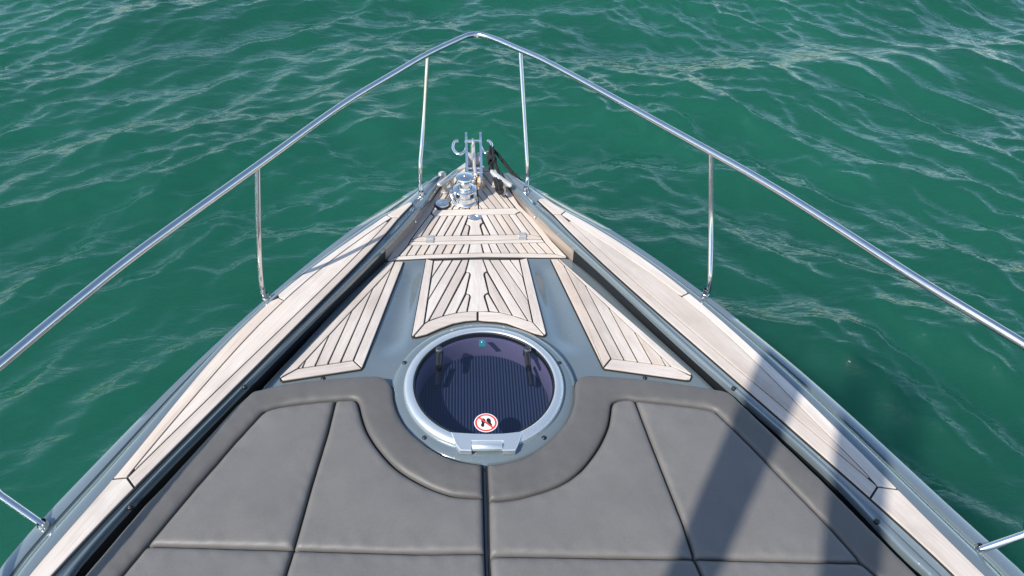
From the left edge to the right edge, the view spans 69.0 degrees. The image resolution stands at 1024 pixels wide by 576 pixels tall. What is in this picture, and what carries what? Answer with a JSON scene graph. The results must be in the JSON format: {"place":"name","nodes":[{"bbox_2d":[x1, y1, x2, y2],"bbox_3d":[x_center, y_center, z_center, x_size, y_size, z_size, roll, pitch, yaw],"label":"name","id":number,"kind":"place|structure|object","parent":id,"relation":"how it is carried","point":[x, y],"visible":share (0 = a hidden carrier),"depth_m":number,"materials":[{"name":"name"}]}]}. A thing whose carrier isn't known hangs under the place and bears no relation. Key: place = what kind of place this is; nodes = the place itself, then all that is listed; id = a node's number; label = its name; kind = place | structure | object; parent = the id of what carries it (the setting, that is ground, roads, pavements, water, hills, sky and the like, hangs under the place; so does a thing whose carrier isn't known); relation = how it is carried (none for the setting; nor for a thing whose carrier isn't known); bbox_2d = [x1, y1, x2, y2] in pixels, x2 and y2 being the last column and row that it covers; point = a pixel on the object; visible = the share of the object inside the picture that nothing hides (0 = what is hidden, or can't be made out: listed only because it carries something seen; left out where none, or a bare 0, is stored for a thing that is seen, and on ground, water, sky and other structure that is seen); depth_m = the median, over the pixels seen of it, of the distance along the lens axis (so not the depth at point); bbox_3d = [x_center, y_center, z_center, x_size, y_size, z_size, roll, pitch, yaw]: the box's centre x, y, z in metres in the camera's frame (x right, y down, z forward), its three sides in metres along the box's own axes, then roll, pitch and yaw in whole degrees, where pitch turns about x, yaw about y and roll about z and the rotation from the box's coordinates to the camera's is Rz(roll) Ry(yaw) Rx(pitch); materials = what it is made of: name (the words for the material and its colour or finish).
{"place":"outdoors","nodes":[
{"label":"outdoors","id":0,"kind":"place"},
{"bbox_2d":[0,0,1023,572],"bbox_3d":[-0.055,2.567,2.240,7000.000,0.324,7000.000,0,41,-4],"label":"sea","id":1,"kind":"structure","parent":0,"point":[892,128],"depth_m":6.38,"materials":[{"name":"green liquid"}]},
{"bbox_2d":[0,32,1023,575],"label":"motor boat","id":2,"kind":"object","parent":1,"relation":"on","point":[482,322],"visible":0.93,"depth_m":2.78,"materials":[{"name":"beige"}]},
{"bbox_2d":[86,376,485,575],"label":"sun pad cushion","id":3,"kind":"object","parent":2,"relation":"on","point":[353,476],"visible":1,"depth_m":2.25,"materials":[{"name":"grey leather"}]},
{"bbox_2d":[457,138,483,183],"bbox_3d":[-0.207,-0.579,3.936,0.260,0.319,0.583,0,41,-4],"label":"anchor","id":4,"kind":"object","parent":2,"relation":"in","point":[475,174],"visible":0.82,"depth_m":3.80,"materials":[{"name":"silver metal"}]},
{"bbox_2d":[487,145,521,194],"bbox_3d":[-0.036,-0.539,3.945,0.206,0.416,0.589,6,41,4],"label":"mooring rope","id":5,"kind":"object","parent":2,"relation":"attached to","point":[492,162],"visible":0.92,"depth_m":3.78,"materials":[{"name":"black fabric"}]},
{"bbox_2d":[486,376,915,575],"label":"sun pad cushion","id":6,"kind":"object","parent":2,"relation":"on","point":[615,476],"visible":1,"depth_m":2.30,"materials":[{"name":"grey leather"}]}
]}

